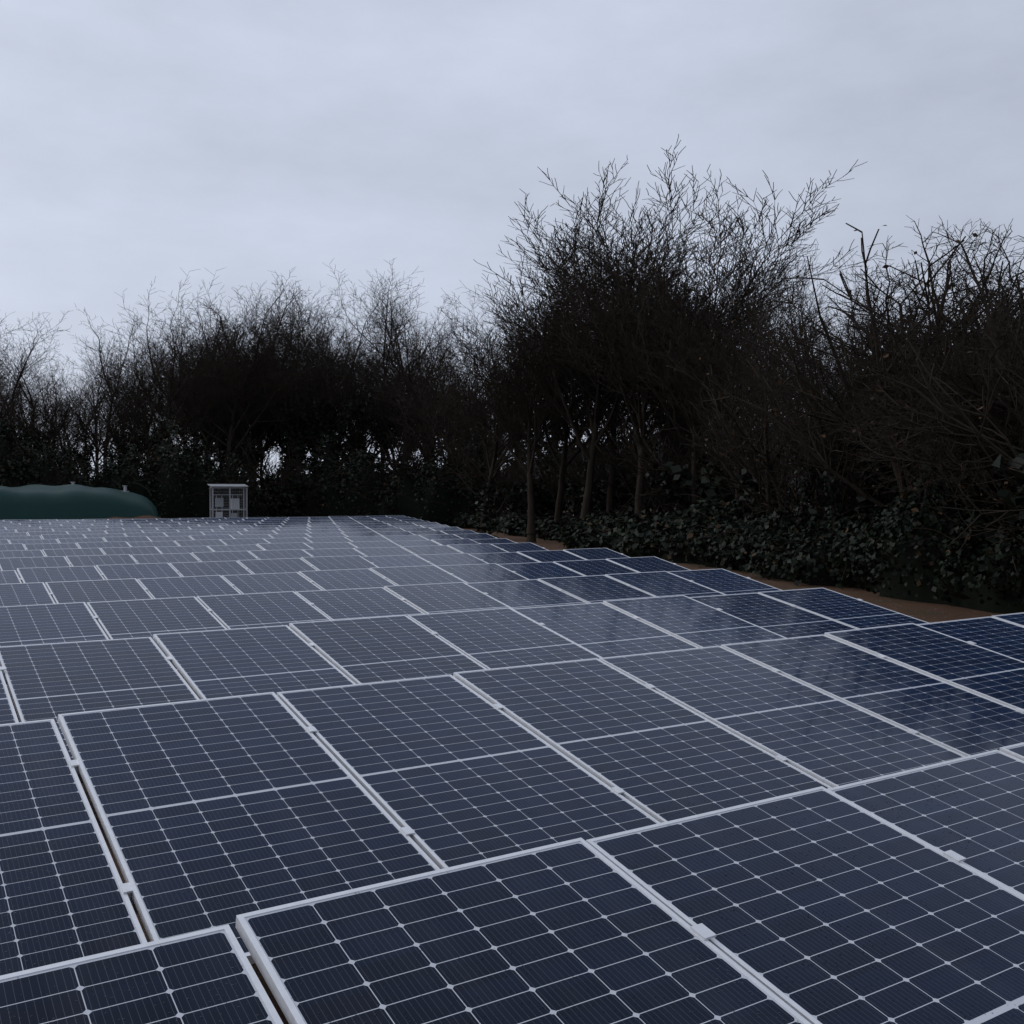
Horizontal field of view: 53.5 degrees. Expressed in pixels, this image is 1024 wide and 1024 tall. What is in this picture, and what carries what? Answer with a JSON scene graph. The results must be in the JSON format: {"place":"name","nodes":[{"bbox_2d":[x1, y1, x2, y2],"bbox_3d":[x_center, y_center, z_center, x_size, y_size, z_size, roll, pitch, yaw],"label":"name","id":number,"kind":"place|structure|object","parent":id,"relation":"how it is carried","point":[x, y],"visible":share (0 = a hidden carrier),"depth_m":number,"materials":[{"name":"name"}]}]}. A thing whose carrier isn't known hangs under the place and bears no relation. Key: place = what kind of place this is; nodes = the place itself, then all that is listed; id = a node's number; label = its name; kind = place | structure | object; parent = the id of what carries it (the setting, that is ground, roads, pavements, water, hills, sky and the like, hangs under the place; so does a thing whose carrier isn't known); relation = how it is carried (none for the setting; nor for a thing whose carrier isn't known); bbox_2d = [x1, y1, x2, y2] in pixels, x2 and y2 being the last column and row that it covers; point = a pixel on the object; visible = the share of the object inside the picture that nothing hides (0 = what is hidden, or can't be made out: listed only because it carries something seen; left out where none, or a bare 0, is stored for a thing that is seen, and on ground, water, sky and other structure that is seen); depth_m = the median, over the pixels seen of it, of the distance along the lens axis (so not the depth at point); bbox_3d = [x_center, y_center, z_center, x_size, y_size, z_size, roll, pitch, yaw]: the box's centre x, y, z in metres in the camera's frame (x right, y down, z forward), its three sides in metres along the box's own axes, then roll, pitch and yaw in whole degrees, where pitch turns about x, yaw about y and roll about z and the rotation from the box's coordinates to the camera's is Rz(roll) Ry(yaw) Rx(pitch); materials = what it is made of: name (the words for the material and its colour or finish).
{"place":"outdoors","nodes":[
{"label":"outdoors","id":0,"kind":"place"},
{"bbox_2d":[8,504,1001,1023],"bbox_3d":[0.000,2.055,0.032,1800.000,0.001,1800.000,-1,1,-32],"label":"ground","id":1,"kind":"structure","parent":0,"point":[930,612],"depth_m":18.89,"materials":[{"name":"soil"}]},
{"bbox_2d":[0,311,70,449],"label":"ash tree","id":2,"kind":"object","parent":1,"relation":"on","point":[21,372],"visible":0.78,"depth_m":67.24,"materials":[{"name":"brown plant"}]},
{"bbox_2d":[0,335,87,461],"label":"ash tree","id":3,"kind":"object","parent":1,"relation":"on","point":[28,391],"visible":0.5,"depth_m":70.12,"materials":[{"name":"brown plant"}]},
{"bbox_2d":[25,362,100,454],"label":"ash tree","id":4,"kind":"object","parent":1,"relation":"on","point":[77,445],"visible":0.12,"depth_m":84.99,"materials":[{"name":"brown plant"}]},
{"bbox_2d":[0,346,142,465],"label":"ash tree","id":5,"kind":"object","parent":1,"relation":"on","point":[55,428],"visible":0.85,"depth_m":70.32,"materials":[{"name":"brown plant"}]},
{"bbox_2d":[41,367,145,471],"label":"ash tree","id":6,"kind":"object","parent":1,"relation":"on","point":[86,446],"visible":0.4,"depth_m":76.02,"materials":[{"name":"brown plant"}]},
{"bbox_2d":[49,339,141,478],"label":"ash tree","id":7,"kind":"object","parent":1,"relation":"on","point":[96,457],"visible":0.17,"depth_m":84.77,"materials":[{"name":"brown plant"}]},
{"bbox_2d":[21,305,175,472],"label":"ash tree","id":8,"kind":"object","parent":1,"relation":"on","point":[100,418],"visible":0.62,"depth_m":72.50,"materials":[{"name":"brown plant"}]},
{"bbox_2d":[105,515,157,518],"bbox_3d":[-27.876,0.680,54.941,40.000,1.064,15.400,-1,1,-32],"label":"earth bund mound","id":9,"kind":"object","parent":1,"relation":"on","point":[145,517],"visible":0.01,"depth_m":54.17,"materials":[{"name":"soil"}]},
{"bbox_2d":[0,482,158,519],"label":"storage tank","id":10,"kind":"object","parent":9,"relation":"on","point":[72,500],"visible":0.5,"depth_m":53.19,"materials":[{"name":"green plastic"}]},
{"bbox_2d":[76,338,209,467],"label":"ash tree","id":11,"kind":"object","parent":1,"relation":"on","point":[121,437],"visible":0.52,"depth_m":71.15,"materials":[{"name":"brown plant"}]},
{"bbox_2d":[85,319,234,461],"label":"ash tree","id":12,"kind":"object","parent":1,"relation":"on","point":[131,419],"visible":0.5,"depth_m":73.21,"materials":[{"name":"brown plant"}]},
{"bbox_2d":[82,269,245,453],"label":"ash tree","id":13,"kind":"object","parent":1,"relation":"on","point":[168,411],"visible":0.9,"depth_m":69.64,"materials":[{"name":"brown plant"}]},
{"bbox_2d":[123,316,254,463],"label":"ash tree","id":14,"kind":"object","parent":1,"relation":"on","point":[194,436],"visible":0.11,"depth_m":80.94,"materials":[{"name":"brown plant"}]},
{"bbox_2d":[82,281,304,466],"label":"ash tree","id":15,"kind":"object","parent":1,"relation":"on","point":[208,444],"visible":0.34,"depth_m":75.42,"materials":[{"name":"brown plant"}]},
{"bbox_2d":[136,296,268,466],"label":"ash tree","id":16,"kind":"object","parent":1,"relation":"on","point":[222,449],"visible":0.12,"depth_m":82.79,"materials":[{"name":"brown plant"}]},
{"bbox_2d":[99,267,334,466],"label":"ash tree","id":17,"kind":"object","parent":1,"relation":"on","point":[262,410],"visible":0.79,"depth_m":73.06,"materials":[{"name":"brown plant"}]},
{"bbox_2d":[207,484,248,517],"bbox_3d":[-15.854,-0.192,56.759,2.200,2.751,1.403,0,1,-24],"label":"electrical cabinet","id":18,"kind":"object","parent":1,"relation":"on","point":[233,504],"visible":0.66,"depth_m":56.67,"materials":[{"name":"metal"}]},
{"bbox_2d":[149,267,317,485],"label":"ash tree","id":19,"kind":"object","parent":1,"relation":"on","point":[259,439],"visible":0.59,"depth_m":73.81,"materials":[{"name":"brown plant"}]},
{"bbox_2d":[185,326,283,479],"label":"ash tree","id":20,"kind":"object","parent":1,"relation":"on","point":[253,433],"visible":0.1,"depth_m":80.86,"materials":[{"name":"brown plant"}]},
{"bbox_2d":[160,297,346,482],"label":"oak tree","id":21,"kind":"object","parent":1,"relation":"on","point":[252,440],"visible":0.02,"depth_m":84.24,"materials":[{"name":"brown plant"}]},
{"bbox_2d":[0,398,509,524],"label":"thicket","id":22,"kind":"object","parent":1,"relation":"on","point":[186,454],"depth_m":67.06,"materials":[{"name":"plant"}]},
{"bbox_2d":[172,286,340,470],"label":"oak tree","id":23,"kind":"object","parent":1,"relation":"on","point":[202,329],"visible":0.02,"depth_m":85.99,"materials":[{"name":"brown plant"}]},
{"bbox_2d":[225,428,307,506],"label":"shrub","id":24,"kind":"object","parent":1,"relation":"on","point":[267,473],"visible":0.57,"depth_m":70.04,"materials":[{"name":"green plant"}]},
{"bbox_2d":[226,436,321,516],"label":"shrub","id":25,"kind":"object","parent":1,"relation":"on","point":[281,490],"visible":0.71,"depth_m":69.40,"materials":[{"name":"green plant"}]},
{"bbox_2d":[189,274,371,487],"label":"ash tree","id":26,"kind":"object","parent":1,"relation":"on","point":[277,424],"visible":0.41,"depth_m":76.52,"materials":[{"name":"brown plant"}]},
{"bbox_2d":[244,299,343,482],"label":"ash tree","id":27,"kind":"object","parent":1,"relation":"on","point":[298,425],"visible":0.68,"depth_m":74.69,"materials":[{"name":"brown plant"}]},
{"bbox_2d":[239,294,352,481],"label":"ash tree","id":28,"kind":"object","parent":1,"relation":"on","point":[276,441],"visible":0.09,"depth_m":83.50,"materials":[{"name":"brown plant"}]},
{"bbox_2d":[251,285,414,458],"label":"ash tree","id":29,"kind":"object","parent":1,"relation":"on","point":[338,408],"visible":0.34,"depth_m":77.49,"materials":[{"name":"brown plant"}]},
{"bbox_2d":[269,308,408,455],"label":"poplar tree","id":30,"kind":"object","parent":1,"relation":"on","point":[333,383],"visible":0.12,"depth_m":82.35,"materials":[{"name":"brown plant"}]},
{"bbox_2d":[266,267,421,462],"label":"ash tree","id":31,"kind":"object","parent":1,"relation":"on","point":[329,422],"visible":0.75,"depth_m":74.72,"materials":[{"name":"brown plant"}]},
{"bbox_2d":[299,314,390,476],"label":"ash tree","id":32,"kind":"object","parent":1,"relation":"on","point":[310,450],"visible":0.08,"depth_m":84.30,"materials":[{"name":"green plant"}]},
{"bbox_2d":[338,261,434,477],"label":"ash tree","id":33,"kind":"object","parent":1,"relation":"on","point":[380,436],"visible":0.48,"depth_m":76.88,"materials":[{"name":"brown plant"}]},
{"bbox_2d":[358,424,440,485],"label":"shrub","id":34,"kind":"object","parent":1,"relation":"on","point":[407,461],"visible":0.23,"depth_m":70.89,"materials":[{"name":"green plant"}]},
{"bbox_2d":[342,283,474,462],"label":"ash tree","id":35,"kind":"object","parent":1,"relation":"on","point":[423,347],"visible":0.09,"depth_m":89.25,"materials":[{"name":"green plant"}]},
{"bbox_2d":[346,288,472,469],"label":"ash tree","id":36,"kind":"object","parent":1,"relation":"on","point":[382,409],"visible":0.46,"depth_m":75.67,"materials":[{"name":"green plant"}]},
{"bbox_2d":[356,332,464,475],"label":"poplar tree","id":37,"kind":"object","parent":1,"relation":"on","point":[399,435],"visible":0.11,"depth_m":82.43,"materials":[{"name":"brown plant"}]},
{"bbox_2d":[315,261,516,466],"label":"ash tree","id":38,"kind":"object","parent":1,"relation":"on","point":[396,356],"visible":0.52,"depth_m":75.22,"materials":[{"name":"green plant"}]},
{"bbox_2d":[376,431,470,481],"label":"shrub","id":39,"kind":"object","parent":1,"relation":"on","point":[416,455],"visible":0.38,"depth_m":69.57,"materials":[{"name":"green plant"}]},
{"bbox_2d":[369,297,479,460],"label":"ash tree","id":40,"kind":"object","parent":1,"relation":"on","point":[428,353],"visible":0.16,"depth_m":84.01,"materials":[{"name":"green plant"}]},
{"bbox_2d":[397,350,486,459],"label":"ash tree","id":41,"kind":"object","parent":1,"relation":"on","point":[429,409],"visible":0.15,"depth_m":75.65,"materials":[{"name":"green plant"}]},
{"bbox_2d":[394,330,493,478],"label":"ash tree","id":42,"kind":"object","parent":1,"relation":"on","point":[434,393],"visible":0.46,"depth_m":69.50,"materials":[{"name":"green plant"}]},
{"bbox_2d":[404,326,504,444],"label":"ash tree","id":43,"kind":"object","parent":1,"relation":"on","point":[460,398],"visible":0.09,"depth_m":73.67,"materials":[{"name":"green plant"}]},
{"bbox_2d":[427,423,534,513],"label":"shrub","id":44,"kind":"object","parent":1,"relation":"on","point":[476,475],"visible":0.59,"depth_m":62.23,"materials":[{"name":"green plant"}]},
{"bbox_2d":[359,307,607,537],"bbox_3d":[-0.307,-4.370,48.245,13.398,11.568,9.311,-1,1,-36],"label":"poplar tree","id":45,"kind":"object","parent":1,"relation":"on","point":[487,498],"visible":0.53,"depth_m":47.83,"materials":[{"name":"brown plant"}]},
{"bbox_2d":[427,282,550,509],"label":"ash tree","id":46,"kind":"object","parent":1,"relation":"on","point":[479,380],"visible":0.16,"depth_m":68.47,"materials":[{"name":"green plant"}]},
{"bbox_2d":[415,252,607,542],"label":"poplar tree","id":47,"kind":"object","parent":1,"relation":"on","point":[531,532],"visible":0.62,"depth_m":44.94,"materials":[{"name":"brown plant"}]},
{"bbox_2d":[0,515,1023,1023],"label":"solar array","id":48,"kind":"object","parent":1,"relation":"on","point":[394,769],"visible":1,"depth_m":4.70,"materials":[{"name":"blue glass"}]},
{"bbox_2d":[470,435,571,514],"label":"shrub","id":49,"kind":"object","parent":1,"relation":"on","point":[516,506],"visible":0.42,"depth_m":62.91,"materials":[{"name":"green plant"}]},
{"bbox_2d":[460,282,591,513],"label":"ash tree","id":50,"kind":"object","parent":1,"relation":"on","point":[542,453],"visible":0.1,"depth_m":61.69,"materials":[{"name":"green plant"}]},
{"bbox_2d":[488,434,573,516],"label":"shrub","id":51,"kind":"object","parent":1,"relation":"on","point":[540,506],"visible":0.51,"depth_m":58.97,"materials":[{"name":"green plant"}]},
{"bbox_2d":[490,437,587,515],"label":"shrub","id":52,"kind":"object","parent":1,"relation":"on","point":[550,502],"visible":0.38,"depth_m":59.12,"materials":[{"name":"green plant"}]},
{"bbox_2d":[505,421,623,515],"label":"shrub","id":53,"kind":"object","parent":1,"relation":"on","point":[538,464],"visible":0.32,"depth_m":55.36,"materials":[{"name":"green plant"}]},
{"bbox_2d":[478,203,654,521],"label":"poplar tree","id":54,"kind":"object","parent":1,"relation":"on","point":[559,503],"visible":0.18,"depth_m":49.11,"materials":[{"name":"brown plant"}]},
{"bbox_2d":[532,414,635,516],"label":"shrub","id":55,"kind":"object","parent":1,"relation":"on","point":[570,500],"visible":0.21,"depth_m":55.43,"materials":[{"name":"green plant"}]},
{"bbox_2d":[544,414,635,511],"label":"shrub","id":56,"kind":"object","parent":1,"relation":"on","point":[601,475],"visible":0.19,"depth_m":51.50,"materials":[{"name":"brown plant"}]},
{"bbox_2d":[535,428,652,514],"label":"shrub","id":57,"kind":"object","parent":1,"relation":"on","point":[598,497],"visible":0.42,"depth_m":49.63,"materials":[{"name":"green plant"}]},
{"bbox_2d":[473,134,759,521],"bbox_3d":[4.703,-6.681,43.937,11.737,16.215,11.395,0,1,14],"label":"poplar tree","id":58,"kind":"object","parent":1,"relation":"on","point":[590,457],"visible":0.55,"depth_m":42.08,"materials":[{"name":"brown plant"}]},
{"bbox_2d":[513,192,743,513],"bbox_3d":[6.060,-6.957,48.609,11.892,16.611,13.416,0,1,2],"label":"poplar tree","id":59,"kind":"object","parent":1,"relation":"on","point":[610,491],"visible":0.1,"depth_m":47.03,"materials":[{"name":"brown plant"}]},
{"bbox_2d":[560,382,717,515],"bbox_3d":[6.673,-2.350,45.387,8.430,7.499,8.889,0,1,27],"label":"shrub","id":60,"kind":"object","parent":1,"relation":"on","point":[629,464],"visible":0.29,"depth_m":44.70,"materials":[{"name":"brown plant"}]},
{"bbox_2d":[579,397,704,512],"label":"shrub","id":61,"kind":"object","parent":1,"relation":"on","point":[625,499],"visible":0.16,"depth_m":47.98,"materials":[{"name":"brown plant"}]},
{"bbox_2d":[617,446,689,514],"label":"shrub","id":62,"kind":"object","parent":1,"relation":"on","point":[663,503],"visible":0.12,"depth_m":41.79,"materials":[{"name":"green plant"}]},
{"bbox_2d":[584,383,743,512],"bbox_3d":[6.644,-1.986,42.575,6.254,6.859,5.931,0,1,-12],"label":"shrub","id":63,"kind":"object","parent":1,"relation":"on","point":[672,457],"visible":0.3,"depth_m":42.62,"materials":[{"name":"brown plant"}]},
{"bbox_2d":[584,385,761,513],"bbox_3d":[6.266,-1.700,38.735,7.513,6.810,6.057,0,1,6],"label":"shrub","id":64,"kind":"object","parent":1,"relation":"on","point":[678,491],"visible":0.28,"depth_m":38.19,"materials":[{"name":"brown plant"}]},
{"bbox_2d":[532,158,815,514],"bbox_3d":[6.436,-6.446,41.511,11.319,15.811,12.769,0,1,0],"label":"poplar tree","id":65,"kind":"object","parent":1,"relation":"on","point":[639,411],"visible":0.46,"depth_m":39.42,"materials":[{"name":"brown plant"}]},
{"bbox_2d":[580,204,810,514],"bbox_3d":[8.261,-6.221,46.284,10.889,15.210,12.284,0,1,-1],"label":"poplar tree","id":66,"kind":"object","parent":1,"relation":"on","point":[663,433],"visible":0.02,"depth_m":44.57,"materials":[{"name":"brown plant"}]},
{"bbox_2d":[606,343,792,509],"bbox_3d":[7.191,-2.080,37.655,6.810,7.657,8.447,0,1,-12],"label":"shrub","id":67,"kind":"object","parent":1,"relation":"on","point":[708,489],"visible":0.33,"depth_m":36.68,"materials":[{"name":"brown plant"}]},
{"bbox_2d":[624,405,792,486],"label":"shrub","id":68,"kind":"object","parent":1,"relation":"on","point":[678,454],"visible":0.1,"depth_m":39.47,"materials":[{"name":"brown plant"}]},
{"bbox_2d":[530,160,887,502],"bbox_3d":[6.377,-5.773,36.883,10.459,14.610,11.799,-1,1,-33],"label":"poplar tree","id":69,"kind":"object","parent":1,"relation":"on","point":[644,330],"visible":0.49,"depth_m":36.46,"materials":[{"name":"brown plant"}]},
{"bbox_2d":[594,229,842,514],"bbox_3d":[6.978,-4.325,33.914,8.549,11.811,8.300,0,1,0],"label":"poplar tree","id":70,"kind":"object","parent":1,"relation":"on","point":[681,364],"visible":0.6,"depth_m":34.72,"materials":[{"name":"brown plant"}]},
{"bbox_2d":[613,219,828,455],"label":"poplar tree","id":71,"kind":"object","parent":1,"relation":"on","point":[668,404],"visible":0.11,"depth_m":40.24,"materials":[{"name":"brown plant"}]},
{"bbox_2d":[444,462,1023,581],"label":"hedge bank bramble stems","id":72,"kind":"object","parent":1,"relation":"on","point":[734,531],"visible":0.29,"depth_m":27.33,"materials":[{"name":"brown plant"}]},
{"bbox_2d":[671,408,824,497],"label":"shrub","id":73,"kind":"object","parent":1,"relation":"on","point":[729,482],"visible":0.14,"depth_m":34.99,"materials":[{"name":"brown plant"}]},
{"bbox_2d":[692,264,827,521],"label":"ash tree","id":74,"kind":"object","parent":1,"relation":"on","point":[750,412],"visible":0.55,"depth_m":28.98,"materials":[{"name":"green plant"}]},
{"bbox_2d":[685,380,836,517],"bbox_3d":[7.889,-1.113,31.513,5.161,5.803,6.401,1,1,37],"label":"shrub","id":75,"kind":"object","parent":1,"relation":"on","point":[750,484],"visible":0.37,"depth_m":30.31,"materials":[{"name":"brown plant"}]},
{"bbox_2d":[649,322,877,515],"bbox_3d":[7.895,-1.759,29.036,8.097,6.831,7.679,1,1,37],"label":"shrub","id":76,"kind":"object","parent":1,"relation":"on","point":[772,470],"visible":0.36,"depth_m":28.52,"materials":[{"name":"brown plant"}]},
{"bbox_2d":[718,387,855,515],"bbox_3d":[8.605,-0.897,29.396,4.813,5.412,5.970,0,1,-25],"label":"shrub","id":77,"kind":"object","parent":1,"relation":"on","point":[788,504],"visible":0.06,"depth_m":29.30,"materials":[{"name":"brown plant"}]},
{"bbox_2d":[736,269,856,528],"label":"ash tree","id":78,"kind":"object","parent":1,"relation":"on","point":[804,492],"visible":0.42,"depth_m":25.91,"materials":[{"name":"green plant"}]},
{"bbox_2d":[724,426,883,527],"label":"shrub","id":79,"kind":"object","parent":1,"relation":"on","point":[788,486],"visible":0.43,"depth_m":27.21,"materials":[{"name":"brown plant"}]},
{"bbox_2d":[711,205,905,511],"bbox_3d":[8.547,-3.073,27.149,5.890,9.503,5.421,0,1,-6],"label":"ash tree","id":80,"kind":"object","parent":1,"relation":"on","point":[807,322],"visible":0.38,"depth_m":27.39,"materials":[{"name":"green plant"}]},
{"bbox_2d":[724,256,893,547],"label":"ash tree","id":81,"kind":"object","parent":1,"relation":"on","point":[833,498],"visible":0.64,"depth_m":23.78,"materials":[{"name":"brown plant"}]},
{"bbox_2d":[762,422,895,525],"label":"shrub","id":82,"kind":"object","parent":1,"relation":"on","point":[847,506],"visible":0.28,"depth_m":25.48,"materials":[{"name":"green plant"}]},
{"bbox_2d":[815,247,887,499],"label":"ash tree","id":83,"kind":"object","parent":1,"relation":"on","point":[852,498],"visible":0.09,"depth_m":27.25,"materials":[{"name":"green plant"}]},
{"bbox_2d":[790,292,930,520],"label":"ash tree","id":84,"kind":"object","parent":1,"relation":"on","point":[852,458],"visible":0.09,"depth_m":25.48,"materials":[{"name":"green plant"}]},
{"bbox_2d":[701,223,1023,510],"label":"tree","id":85,"kind":"object","parent":1,"relation":"on","point":[861,491],"visible":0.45,"depth_m":21.38,"materials":[{"name":"brown plant"}]},
{"bbox_2d":[768,323,1005,511],"bbox_3d":[9.454,-1.597,24.746,6.279,7.060,7.788,1,1,35],"label":"shrub","id":86,"kind":"object","parent":1,"relation":"on","point":[883,470],"visible":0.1,"depth_m":25.07,"materials":[{"name":"brown plant"}]},
{"bbox_2d":[785,218,1023,483],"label":"shrub","id":87,"kind":"object","parent":1,"relation":"on","point":[867,345],"visible":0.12,"depth_m":22.91,"materials":[{"name":"brown plant"}]},
{"bbox_2d":[811,215,1023,498],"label":"shrub","id":88,"kind":"object","parent":1,"relation":"on","point":[1000,245],"visible":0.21,"depth_m":20.03,"materials":[{"name":"brown plant"}]},
{"bbox_2d":[812,216,1023,509],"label":"oak tree","id":89,"kind":"object","parent":1,"relation":"on","point":[957,375],"visible":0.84,"depth_m":16.76,"materials":[{"name":"brown plant"}]},
{"bbox_2d":[815,334,1023,546],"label":"shrub","id":90,"kind":"object","parent":1,"relation":"on","point":[1017,461],"visible":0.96,"depth_m":14.08,"materials":[{"name":"brown plant"}]},
{"bbox_2d":[834,365,1023,492],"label":"shrub","id":91,"kind":"object","parent":1,"relation":"on","point":[876,470],"visible":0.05,"depth_m":22.04,"materials":[{"name":"brown plant"}]},
{"bbox_2d":[851,260,1023,599],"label":"shrub","id":92,"kind":"object","parent":1,"relation":"on","point":[983,517],"visible":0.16,"depth_m":18.92,"materials":[{"name":"brown plant"}]},
{"bbox_2d":[903,330,1023,551],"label":"shrub","id":93,"kind":"object","parent":1,"relation":"on","point":[1010,503],"visible":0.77,"depth_m":16.29,"materials":[{"name":"brown plant"}]},
{"bbox_2d":[906,380,1023,546],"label":"shrub","id":94,"kind":"object","parent":1,"relation":"on","point":[996,517],"visible":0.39,"depth_m":16.73,"materials":[{"name":"brown plant"}]},
{"bbox_2d":[940,351,1023,498],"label":"shrub","id":95,"kind":"object","parent":1,"relation":"on","point":[1021,423],"visible":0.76,"depth_m":15.18,"materials":[{"name":"brown plant"}]},
{"bbox_2d":[0,0,1023,481],"label":"sky","id":96,"kind":"structure","parent":0,"point":[141,141],"materials":[{"name":"grey"}]},
{"bbox_2d":[445,462,1023,613],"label":"hedge bank","id":97,"kind":"structure","parent":0,"point":[894,521],"depth_m":22.92,"materials":[{"name":"green plant"}]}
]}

